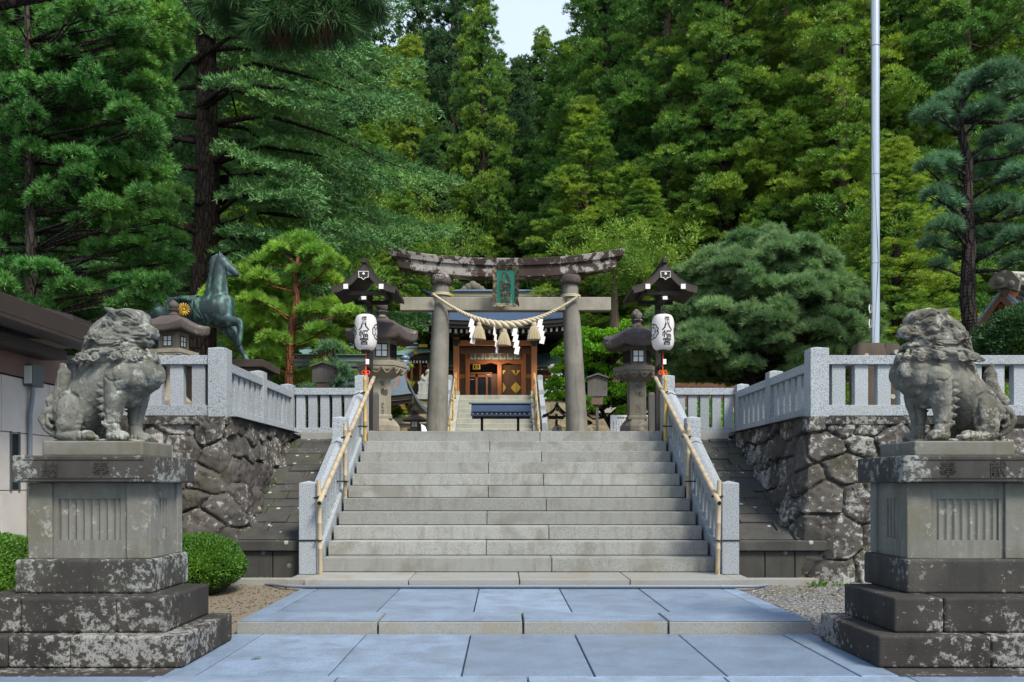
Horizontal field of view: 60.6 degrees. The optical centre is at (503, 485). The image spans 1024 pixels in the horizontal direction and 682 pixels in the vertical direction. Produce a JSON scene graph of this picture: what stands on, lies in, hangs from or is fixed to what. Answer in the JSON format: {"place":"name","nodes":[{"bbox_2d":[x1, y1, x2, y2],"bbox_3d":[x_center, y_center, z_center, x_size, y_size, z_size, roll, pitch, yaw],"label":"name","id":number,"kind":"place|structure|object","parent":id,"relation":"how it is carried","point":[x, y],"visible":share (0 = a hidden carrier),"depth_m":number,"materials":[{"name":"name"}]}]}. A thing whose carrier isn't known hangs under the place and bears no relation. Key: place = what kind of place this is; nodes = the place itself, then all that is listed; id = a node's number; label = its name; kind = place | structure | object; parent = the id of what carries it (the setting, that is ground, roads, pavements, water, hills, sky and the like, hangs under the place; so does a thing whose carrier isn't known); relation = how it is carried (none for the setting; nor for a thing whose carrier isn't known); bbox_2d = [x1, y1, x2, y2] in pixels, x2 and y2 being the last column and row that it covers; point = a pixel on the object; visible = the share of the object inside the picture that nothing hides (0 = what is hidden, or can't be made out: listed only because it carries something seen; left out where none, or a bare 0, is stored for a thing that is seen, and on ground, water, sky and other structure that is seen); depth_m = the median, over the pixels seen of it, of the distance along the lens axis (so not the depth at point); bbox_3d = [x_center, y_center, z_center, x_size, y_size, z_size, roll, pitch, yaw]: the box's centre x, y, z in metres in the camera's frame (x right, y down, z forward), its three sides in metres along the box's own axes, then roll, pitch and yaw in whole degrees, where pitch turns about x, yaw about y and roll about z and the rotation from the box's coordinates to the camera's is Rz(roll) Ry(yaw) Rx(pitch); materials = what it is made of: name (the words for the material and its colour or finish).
{"place":"outdoors","nodes":[
{"label":"outdoors","id":0,"kind":"place"},
{"bbox_2d":[149,300,209,404],"bbox_3d":[-4.291,-1.708,11.400,0.660,1.412,0.660,0,0,13],"label":"stone lantern","id":1,"kind":"object","parent":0,"point":[177,331],"visible":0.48,"depth_m":11.26,"materials":[{"name":"stone"}]},
{"bbox_2d":[185,0,584,74],"label":"sky","id":2,"kind":"structure","parent":0,"point":[517,20],"materials":[{"name":"white"}]},
{"bbox_2d":[0,634,1023,681],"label":"pavement","id":3,"kind":"structure","parent":0,"point":[553,658],"depth_m":5.91,"materials":[{"name":"stone"}]},
{"bbox_2d":[257,589,787,616],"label":"landing pavement","id":4,"kind":"structure","parent":0,"point":[521,601],"depth_m":8.21,"materials":[{"name":"stone"}]},
{"bbox_2d":[148,416,932,436],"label":"terrace ground","id":5,"kind":"structure","parent":0,"point":[268,425],"depth_m":11.20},
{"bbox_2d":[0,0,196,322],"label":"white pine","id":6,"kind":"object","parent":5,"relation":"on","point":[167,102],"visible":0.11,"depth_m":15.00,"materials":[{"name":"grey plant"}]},
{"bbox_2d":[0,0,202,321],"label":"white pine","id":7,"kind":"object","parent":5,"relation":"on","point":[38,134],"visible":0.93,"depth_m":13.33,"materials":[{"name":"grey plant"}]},
{"bbox_2d":[0,0,399,69],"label":"overhanging pine","id":8,"kind":"object","parent":5,"relation":"on","point":[291,26],"visible":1,"depth_m":11.32,"materials":[{"name":"green plant"}]},
{"bbox_2d":[165,359,279,401],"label":"horse plinth","id":9,"kind":"structure","parent":5,"relation":"on","point":[268,368],"depth_m":14.55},
{"bbox_2d":[124,251,248,358],"bbox_3d":[-5.461,-3.042,14.997,2.238,1.929,0.709,0,0,0],"label":"bronze horse","id":10,"kind":"object","parent":9,"relation":"on","point":[213,306],"visible":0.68,"depth_m":14.83},
{"bbox_2d":[31,0,466,354],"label":"fir tree","id":11,"kind":"object","parent":5,"relation":"on","point":[285,194],"visible":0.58,"depth_m":20.00,"materials":[{"name":"green plant"}]},
{"bbox_2d":[197,258,311,385],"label":"red pine","id":12,"kind":"object","parent":5,"relation":"on","point":[235,286],"visible":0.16,"depth_m":17.96,"materials":[{"name":"green plant"}]},
{"bbox_2d":[232,364,294,432],"bbox_3d":[-3.300,-1.159,11.910,0.185,0.805,3.204,0,0,0],"label":"terrace balustrade","id":13,"kind":"object","parent":5,"relation":"on","point":[257,396],"visible":0.77,"depth_m":11.71,"materials":[{"name":"stone"}]},
{"bbox_2d":[235,227,366,384],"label":"red pine","id":14,"kind":"object","parent":5,"relation":"on","point":[298,243],"visible":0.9,"depth_m":16.94,"materials":[{"name":"green plant"}]},
{"bbox_2d":[228,182,390,361],"bbox_3d":[-5.038,-4.585,23.146,4.053,7.532,5.092,0,0,0],"label":"cedar tree","id":15,"kind":"object","parent":5,"relation":"on","point":[344,253],"visible":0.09,"depth_m":23.83,"materials":[{"name":"green plant"}]},
{"bbox_2d":[310,361,336,387],"bbox_3d":[-3.122,-1.480,15.200,0.442,1.347,0.160,0,0,0],"label":"notice post","id":16,"kind":"object","parent":5,"relation":"on","point":[323,374],"visible":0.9,"depth_m":15.17,"materials":[{"name":"grey wood"}]},
{"bbox_2d":[302,337,356,407],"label":"young pine","id":17,"kind":"object","parent":5,"relation":"on","point":[342,373],"visible":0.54,"depth_m":16.06,"materials":[{"name":"green plant"}]},
{"bbox_2d":[280,354,426,416],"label":"water pavilion","id":18,"kind":"structure","parent":5,"relation":"on","point":[402,392],"depth_m":24.62,"materials":[{"name":"wood"}]},
{"bbox_2d":[309,224,419,417],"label":"cedar tree","id":19,"kind":"object","parent":5,"relation":"on","point":[344,324],"visible":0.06,"depth_m":25.75,"materials":[{"name":"green plant"}]},
{"bbox_2d":[331,258,403,430],"bbox_3d":[-2.130,-2.142,13.883,1.000,2.660,1.115,0,0,0],"label":"lantern post","id":20,"kind":"object","parent":5,"relation":"on","point":[356,285],"visible":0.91,"depth_m":13.73,"materials":[{"name":"brown wood"}]},
{"bbox_2d":[354,303,377,353],"bbox_3d":[-2.130,-2.452,13.559,0.369,0.800,0.354,0,0,0],"label":"paper lantern","id":21,"kind":"object","parent":20,"relation":"hanging from","point":[365,332],"visible":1,"depth_m":13.43,"materials":[{"name":"paper"}]},
{"bbox_2d":[345,300,417,430],"bbox_3d":[-2.067,-2.017,14.900,1.220,2.290,1.133,0,0,0],"label":"stone lantern","id":22,"kind":"object","parent":5,"relation":"on","point":[388,367],"visible":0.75,"depth_m":14.71,"materials":[{"name":"stone"}]},
{"bbox_2d":[451,395,536,430],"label":"steps","id":23,"kind":"structure","parent":5,"relation":"on","point":[463,420],"depth_m":26.00,"materials":[{"name":"stone"}]},
{"bbox_2d":[469,402,532,430],"bbox_3d":[-0.064,-1.425,21.500,1.561,1.235,0.840,0,0,0],"label":"table","id":24,"kind":"object","parent":5,"relation":"on","point":[500,410],"visible":0.86,"depth_m":21.39,"materials":[{"name":"blue wood"}]},
{"bbox_2d":[388,248,625,430],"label":"torii gate","id":25,"kind":"structure","parent":5,"relation":"on","point":[443,272],"depth_m":18.82,"materials":[{"name":"stone"}]},
{"bbox_2d":[492,264,518,306],"bbox_3d":[0.048,-4.215,18.600,0.584,0.869,0.400,0,0,0],"label":"name plaque","id":26,"kind":"object","parent":25,"relation":"hanging from","point":[505,291],"visible":1,"depth_m":18.52,"materials":[{"name":"metal"}]},
{"bbox_2d":[431,292,580,328],"bbox_3d":[0.058,-3.751,18.913,3.246,0.825,0.612,0,0,0],"label":"sacred rope","id":27,"kind":"object","parent":25,"relation":"hanging from","point":[501,324],"visible":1,"depth_m":18.69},
{"bbox_2d":[301,433,728,440],"bbox_3d":[0.175,-0.717,13.510,6.550,0.190,0.220,0,0,0],"label":"terrace edge","id":28,"kind":"object","parent":5,"relation":"attached to","point":[708,436],"visible":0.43,"depth_m":13.40,"materials":[{"name":"stone"}]},
{"bbox_2d":[294,388,354,435],"bbox_3d":[-2.744,-1.129,13.500,0.928,0.735,0.170,0,0,0],"label":"terrace balustrade","id":29,"kind":"object","parent":28,"relation":"on","point":[324,394],"visible":0.65,"depth_m":13.45,"materials":[{"name":"stone"}]},
{"bbox_2d":[675,388,734,435],"bbox_3d":[3.094,-1.129,13.500,0.928,0.735,0.170,0,0,0],"label":"terrace balustrade","id":30,"kind":"object","parent":28,"relation":"on","point":[704,394],"visible":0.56,"depth_m":13.45,"materials":[{"name":"stone"}]},
{"bbox_2d":[585,373,608,430],"bbox_3d":[1.772,-1.460,16.500,0.432,1.307,0.160,0,0,0],"label":"notice post","id":31,"kind":"object","parent":5,"relation":"on","point":[597,385],"visible":0.95,"depth_m":16.47,"materials":[{"name":"grey wood"}]},
{"bbox_2d":[543,318,654,428],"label":"maple tree","id":32,"kind":"object","parent":5,"relation":"on","point":[593,347],"visible":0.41,"depth_m":20.14,"materials":[{"name":"green plant"}]},
{"bbox_2d":[603,309,654,430],"bbox_3d":[2.282,-1.952,15.000,1.149,2.140,0.999,0,0,0],"label":"stone lantern","id":33,"kind":"object","parent":5,"relation":"on","point":[632,343],"visible":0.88,"depth_m":14.82,"materials":[{"name":"stone"}]},
{"bbox_2d":[623,258,697,430],"bbox_3d":[2.471,-2.142,13.883,1.000,2.660,1.115,0,0,0],"label":"lantern post","id":34,"kind":"object","parent":5,"relation":"on","point":[671,285],"visible":0.89,"depth_m":13.77,"materials":[{"name":"brown wood"}]},
{"bbox_2d":[651,303,674,353],"bbox_3d":[2.471,-2.452,13.559,0.368,0.800,0.354,0,0,0],"label":"paper lantern","id":35,"kind":"object","parent":34,"relation":"hanging from","point":[662,332],"visible":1,"depth_m":13.43,"materials":[{"name":"paper"}]},
{"bbox_2d":[643,220,897,387],"bbox_3d":[5.526,-3.289,19.054,5.310,4.958,4.680,0,0,0],"label":"dome pine","id":36,"kind":"object","parent":5,"relation":"on","point":[770,296],"visible":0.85,"depth_m":17.62,"materials":[{"name":"green plant"}]},
{"bbox_2d":[849,343,899,404],"bbox_3d":[5.367,-1.401,12.616,0.721,1.272,0.432,0,0,0],"label":"pole base stone","id":37,"kind":"object","parent":5,"relation":"on","point":[873,349],"visible":0.29,"depth_m":12.44,"materials":[{"name":"stone"}]},
{"bbox_2d":[869,0,879,342],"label":"flagpole","id":38,"kind":"object","parent":37,"relation":"on","point":[874,312],"visible":0.9,"depth_m":12.55,"materials":[{"name":"metal"}]},
{"bbox_2d":[815,180,961,337],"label":"broadleaf tree","id":39,"kind":"object","parent":5,"relation":"on","point":[852,219],"visible":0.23,"depth_m":26.01,"materials":[{"name":"green plant"}]},
{"bbox_2d":[838,135,983,381],"bbox_3d":[11.217,-5.219,25.297,5.061,9.483,5.412,0,0,-18],"label":"cedar tree","id":40,"kind":"object","parent":5,"relation":"on","point":[893,150],"visible":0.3,"depth_m":24.53,"materials":[{"name":"green plant"}]},
{"bbox_2d":[908,54,1023,375],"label":"black pine","id":41,"kind":"object","parent":5,"relation":"on","point":[1009,204],"visible":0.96,"depth_m":14.41,"materials":[{"name":"green plant"}]},
{"bbox_2d":[969,299,1023,378],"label":"topiary tree","id":42,"kind":"object","parent":5,"relation":"on","point":[1000,332],"visible":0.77,"depth_m":13.68,"materials":[{"name":"plant"}]},
{"bbox_2d":[978,270,1023,382],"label":"gabled building","id":43,"kind":"structure","parent":5,"relation":"on","point":[1009,285],"depth_m":15.74,"materials":[{"name":"wood"}]},
{"bbox_2d":[234,583,871,681],"bbox_3d":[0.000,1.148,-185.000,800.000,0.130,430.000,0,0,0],"label":"ground","id":44,"kind":"structure","parent":0,"point":[817,618],"depth_m":8.68,"materials":[{"name":"gravel"}]},
{"bbox_2d":[0,531,27,591],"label":"clipped hedge","id":45,"kind":"object","parent":44,"relation":"on","point":[13,548],"visible":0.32,"depth_m":7.77,"materials":[{"name":"green plant"}]},
{"bbox_2d":[0,291,93,535],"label":"stone clad building","id":46,"kind":"structure","parent":44,"relation":"on","point":[30,333],"depth_m":8.72,"materials":[{"name":"white"}]},
{"bbox_2d":[24,364,43,535],"bbox_3d":[-4.848,-0.032,9.033,0.095,2.420,0.235,0,0,0],"label":"downpipe","id":47,"kind":"object","parent":46,"relation":"attached to","point":[33,376],"visible":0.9,"depth_m":8.98,"materials":[{"name":"metal"}]},
{"bbox_2d":[0,441,231,676],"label":"lion pedestal","id":48,"kind":"object","parent":44,"relation":"on","point":[101,576],"visible":0.98,"depth_m":5.98,"materials":[{"name":"stone"}]},
{"bbox_2d":[37,307,165,441],"bbox_3d":[-2.918,-0.797,6.370,0.903,0.975,0.483,0,0,0],"label":"guardian lion","id":49,"kind":"object","parent":48,"relation":"on","point":[120,369],"visible":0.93,"depth_m":6.24},
{"bbox_2d":[102,416,297,539],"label":"retaining wall","id":50,"kind":"structure","parent":44,"relation":"on","point":[237,462],"depth_m":10.07,"materials":[{"name":"stone"}]},
{"bbox_2d":[67,347,231,416],"bbox_3d":[-4.697,-1.194,10.200,3.010,0.835,0.215,0,0,0],"label":"terrace balustrade","id":51,"kind":"object","parent":50,"relation":"on","point":[212,383],"visible":0.43,"depth_m":10.12,"materials":[{"name":"stone"}]},
{"bbox_2d":[208,585,295,633],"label":"gravel","id":52,"kind":"structure","parent":44,"relation":"on","point":[223,595],"depth_m":8.65,"materials":[{"name":"gravel"}]},
{"bbox_2d":[181,531,248,594],"bbox_3d":[-3.116,0.835,9.001,0.977,0.744,0.926,0,0,0],"label":"round shrub","id":53,"kind":"object","parent":52,"relation":"on","point":[218,563],"visible":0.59,"depth_m":8.75,"materials":[{"name":"green plant"}]},
{"bbox_2d":[234,437,331,577],"bbox_3d":[-2.785,0.223,11.700,1.040,1.950,3.660,0,0,0],"label":"stone apron","id":54,"kind":"object","parent":44,"relation":"on","point":[268,542],"visible":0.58,"depth_m":10.49,"materials":[{"name":"stone"}]},
{"bbox_2d":[264,583,767,587],"bbox_3d":[0.121,1.066,9.366,5.506,0.058,0.393,0,0,0],"label":"stone edging","id":55,"kind":"object","parent":44,"relation":"on","point":[515,586],"visible":0.99,"depth_m":9.18,"materials":[{"name":"stone"}]},
{"bbox_2d":[287,431,752,589],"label":"stone staircase","id":56,"kind":"structure","parent":44,"relation":"on","point":[516,507],"depth_m":10.99,"materials":[{"name":"stone"}]},
{"bbox_2d":[299,375,368,573],"bbox_3d":[-2.185,-0.197,11.688,0.190,3.021,3.855,0,0,0],"label":"stair balustrade","id":57,"kind":"object","parent":56,"relation":"on","point":[333,504],"visible":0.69,"depth_m":10.84,"materials":[{"name":"stone"}]},
{"bbox_2d":[298,376,375,574],"bbox_3d":[-2.129,-0.358,11.600,0.328,2.698,4.065,0,0,0],"label":"bamboo handrail","id":58,"kind":"object","parent":57,"relation":"attached to","point":[322,493],"visible":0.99,"depth_m":11.23,"materials":[{"name":"wood"}]},
{"bbox_2d":[654,376,739,574],"bbox_3d":[2.478,-0.358,11.600,0.326,2.698,4.065,0,0,0],"label":"bamboo handrail","id":59,"kind":"object","parent":56,"relation":"on","point":[717,496],"visible":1,"depth_m":11.10,"materials":[{"name":"wood"}]},
{"bbox_2d":[660,375,738,573],"bbox_3d":[2.535,-0.197,11.688,0.190,3.021,3.855,0,0,0],"label":"stair balustrade","id":60,"kind":"object","parent":56,"relation":"on","point":[702,504],"visible":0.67,"depth_m":10.92,"materials":[{"name":"stone"}]},
{"bbox_2d":[237,613,811,636],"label":"kerb","id":61,"kind":"structure","parent":44,"relation":"on","point":[530,627],"depth_m":6.97,"materials":[{"name":"stone"}]},
{"bbox_2d":[239,612,809,620],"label":"kerb top","id":62,"kind":"structure","parent":61,"relation":"on","point":[528,616],"depth_m":7.23,"materials":[{"name":"stone"}]},
{"bbox_2d":[209,584,844,628],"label":"fallen needles","id":63,"kind":"object","parent":44,"relation":"on","point":[748,589],"visible":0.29,"depth_m":8.69,"materials":[{"name":"brown plant"}]},
{"bbox_2d":[701,437,826,577],"bbox_3d":[3.135,0.222,11.700,1.040,1.952,3.660,0,0,0],"label":"stone apron","id":64,"kind":"object","parent":44,"relation":"on","point":[770,546],"visible":0.49,"depth_m":10.20,"materials":[{"name":"stone"}]},
{"bbox_2d":[750,578,818,585],"bbox_3d":[3.038,1.095,9.570,0.775,0.165,0.140,0,0,0],"label":"edging stone","id":65,"kind":"object","parent":44,"relation":"on","point":[788,581],"visible":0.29,"depth_m":9.50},
{"bbox_2d":[746,582,868,633],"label":"pebbles","id":66,"kind":"object","parent":44,"relation":"on","point":[805,609],"visible":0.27,"depth_m":8.75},
{"bbox_2d":[732,416,1023,583],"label":"retaining wall","id":67,"kind":"structure","parent":44,"relation":"on","point":[805,472],"depth_m":10.03,"materials":[{"name":"stone"}]},
{"bbox_2d":[734,364,803,431],"bbox_3d":[3.650,-1.159,11.910,0.185,0.805,3.204,0,0,0],"label":"terrace balustrade","id":68,"kind":"object","parent":67,"relation":"on","point":[774,396],"visible":0.8,"depth_m":11.71,"materials":[{"name":"stone"}]},
{"bbox_2d":[804,347,1023,416],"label":"terrace balustrade","id":69,"kind":"object","parent":67,"relation":"on","point":[824,382],"visible":0.61,"depth_m":10.13,"materials":[{"name":"stone"}]},
{"bbox_2d":[821,441,1023,677],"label":"lion pedestal","id":70,"kind":"object","parent":44,"relation":"on","point":[942,595],"visible":1,"depth_m":5.98,"materials":[{"name":"stone"}]},
{"bbox_2d":[889,307,1016,441],"bbox_3d":[3.270,-0.798,6.370,0.901,0.977,0.476,0,0,0],"label":"guardian lion","id":71,"kind":"object","parent":70,"relation":"on","point":[934,369],"visible":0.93,"depth_m":6.24},
{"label":"hillside","id":72,"kind":"structure","parent":0,"visible":0},
{"bbox_2d":[8,36,187,366],"bbox_3d":[-15.412,-11.081,30.540,9.201,17.812,9.840,0,0,-9],"label":"cedar tree","id":73,"kind":"object","parent":72,"relation":"on","point":[19,249],"visible":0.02,"depth_m":28.69,"materials":[{"name":"green plant"}]},
{"bbox_2d":[171,14,300,301],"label":"forest cedar","id":74,"kind":"object","parent":72,"relation":"on","point":[222,62],"visible":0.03,"depth_m":50.10,"materials":[{"name":"green plant"}]},
{"bbox_2d":[180,100,305,351],"bbox_3d":[-11.357,-9.501,37.863,7.560,14.401,7.696,0,0,39],"label":"cedar tree","id":75,"kind":"object","parent":72,"relation":"on","point":[250,169],"visible":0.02,"depth_m":37.27,"materials":[{"name":"green plant"}]},
{"bbox_2d":[236,37,390,317],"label":"forest cedar","id":76,"kind":"object","parent":72,"relation":"on","point":[348,122],"visible":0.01,"depth_m":50.18,"materials":[{"name":"green plant"}]},
{"bbox_2d":[314,45,447,212],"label":"forest cedar","id":77,"kind":"object","parent":72,"relation":"on","point":[388,50],"visible":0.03,"depth_m":51.04,"materials":[{"name":"green plant"}]},
{"bbox_2d":[360,33,456,300],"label":"cedar tree","id":78,"kind":"object","parent":72,"relation":"on","point":[407,48],"visible":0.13,"depth_m":45.56,"materials":[{"name":"green plant"}]},
{"bbox_2d":[379,0,459,144],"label":"forest cedar","id":79,"kind":"object","parent":72,"relation":"on","point":[418,8],"visible":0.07,"depth_m":59.42,"materials":[{"name":"green plant"}]},
{"bbox_2d":[358,188,489,343],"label":"cedar tree","id":80,"kind":"object","parent":72,"relation":"on","point":[443,220],"visible":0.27,"depth_m":35.42,"materials":[{"name":"green plant"}]},
{"bbox_2d":[386,42,490,289],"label":"forest cedar","id":81,"kind":"object","parent":72,"relation":"on","point":[442,61],"visible":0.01,"depth_m":50.83,"materials":[{"name":"green plant"}]},
{"bbox_2d":[400,0,520,282],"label":"cedar tree","id":82,"kind":"object","parent":72,"relation":"on","point":[438,74],"visible":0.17,"depth_m":48.86,"materials":[{"name":"green plant"}]},
{"bbox_2d":[430,0,541,289],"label":"cedar tree","id":83,"kind":"object","parent":72,"relation":"on","point":[499,189],"visible":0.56,"depth_m":42.39,"materials":[{"name":"green plant"}]},
{"bbox_2d":[487,56,544,285],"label":"cedar tree","id":84,"kind":"object","parent":72,"relation":"on","point":[518,96],"visible":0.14,"depth_m":46.61,"materials":[{"name":"green plant"}]},
{"bbox_2d":[512,25,561,218],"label":"cedar tree","id":85,"kind":"object","parent":72,"relation":"on","point":[542,43],"visible":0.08,"depth_m":51.52,"materials":[{"name":"green plant"}]},
{"bbox_2d":[491,39,600,289],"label":"cedar tree","id":86,"kind":"object","parent":72,"relation":"on","point":[539,106],"visible":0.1,"depth_m":43.48,"materials":[{"name":"green plant"}]},
{"bbox_2d":[509,94,654,382],"bbox_3d":[3.498,-8.753,34.210,6.257,12.793,6.691,0,0,41],"label":"cedar tree","id":87,"kind":"object","parent":72,"relation":"on","point":[571,170],"visible":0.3,"depth_m":33.37,"materials":[{"name":"green plant"}]},
{"bbox_2d":[504,0,690,355],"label":"cedar tree","id":88,"kind":"object","parent":72,"relation":"on","point":[600,47],"visible":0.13,"depth_m":39.05,"materials":[{"name":"green plant"}]},
{"bbox_2d":[546,214,707,407],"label":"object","id":89,"kind":"object","parent":72,"relation":"on","point":[648,261],"visible":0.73,"depth_m":28.13,"materials":[{"name":"green plant"}]},
{"bbox_2d":[580,178,698,382],"bbox_3d":[4.676,-6.707,30.936,5.904,8.378,5.521,0,0,-25],"label":"cedar tree","id":90,"kind":"object","parent":72,"relation":"on","point":[646,188],"visible":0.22,"depth_m":30.59,"materials":[{"name":"green plant"}]},
{"bbox_2d":[557,0,755,367],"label":"cedar tree","id":91,"kind":"object","parent":72,"relation":"on","point":[640,97],"visible":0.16,"depth_m":34.75,"materials":[{"name":"green plant"}]},
{"bbox_2d":[621,0,830,299],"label":"cedar tree","id":92,"kind":"object","parent":72,"relation":"on","point":[728,183],"visible":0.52,"depth_m":31.76,"materials":[{"name":"green plant"}]},
{"bbox_2d":[677,0,864,377],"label":"cedar tree","id":93,"kind":"object","parent":72,"relation":"on","point":[787,57],"visible":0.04,"depth_m":34.22,"materials":[{"name":"green plant"}]},
{"bbox_2d":[821,0,1023,313],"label":"cedar tree","id":94,"kind":"object","parent":72,"relation":"on","point":[977,55],"visible":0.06,"depth_m":31.70,"materials":[{"name":"green plant"}]},
{"bbox_2d":[936,0,1023,295],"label":"cedar tree","id":95,"kind":"object","parent":72,"relation":"on","point":[1011,45],"visible":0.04,"depth_m":32.30,"materials":[{"name":"green plant"}]},
{"label":"upper terrace","id":96,"kind":"structure","parent":0,"visible":0},
{"bbox_2d":[40,1,251,355],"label":"cedar tree","id":97,"kind":"object","parent":96,"relation":"on","point":[185,245],"visible":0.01,"depth_m":33.53,"materials":[{"name":"green plant"}]},
{"bbox_2d":[299,122,425,331],"bbox_3d":[-6.022,-9.011,38.361,7.872,13.348,7.361,0,0,43],"label":"cedar tree","id":98,"kind":"object","parent":96,"relation":"on","point":[371,135],"visible":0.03,"depth_m":37.51,"materials":[{"name":"green plant"}]},
{"bbox_2d":[300,343,429,394],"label":"hall","id":99,"kind":"structure","parent":96,"relation":"on","point":[419,358],"depth_m":30.50,"materials":[{"name":"wood"}]},
{"bbox_2d":[347,182,454,375],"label":"cedar tree","id":100,"kind":"object","parent":96,"relation":"on","point":[388,262],"visible":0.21,"depth_m":32.61,"materials":[{"name":"green plant"}]},
{"bbox_2d":[385,133,470,291],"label":"cedar tree","id":101,"kind":"object","parent":96,"relation":"on","point":[429,151],"visible":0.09,"depth_m":39.72,"materials":[{"name":"green plant"}]},
{"bbox_2d":[418,281,562,394],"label":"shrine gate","id":102,"kind":"structure","parent":96,"relation":"on","point":[513,376],"depth_m":30.20,"materials":[{"name":"brown wood"}]},
{"bbox_2d":[502,365,520,394],"bbox_3d":[0.285,-3.508,30.330,0.676,1.333,0.060,0,0,0],"label":"door leaf","id":103,"kind":"structure","parent":102,"relation":"in","point":[509,378],"depth_m":30.30,"materials":[{"name":"brown wood"}]},
{"bbox_2d":[734,0,958,378],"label":"cedar tree","id":104,"kind":"object","parent":96,"relation":"on","point":[839,39],"visible":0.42,"depth_m":29.89,"materials":[{"name":"green plant"}]},
{"bbox_2d":[849,0,1023,335],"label":"cedar tree","id":105,"kind":"object","parent":96,"relation":"on","point":[935,23],"visible":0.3,"depth_m":29.57,"materials":[{"name":"green plant"}]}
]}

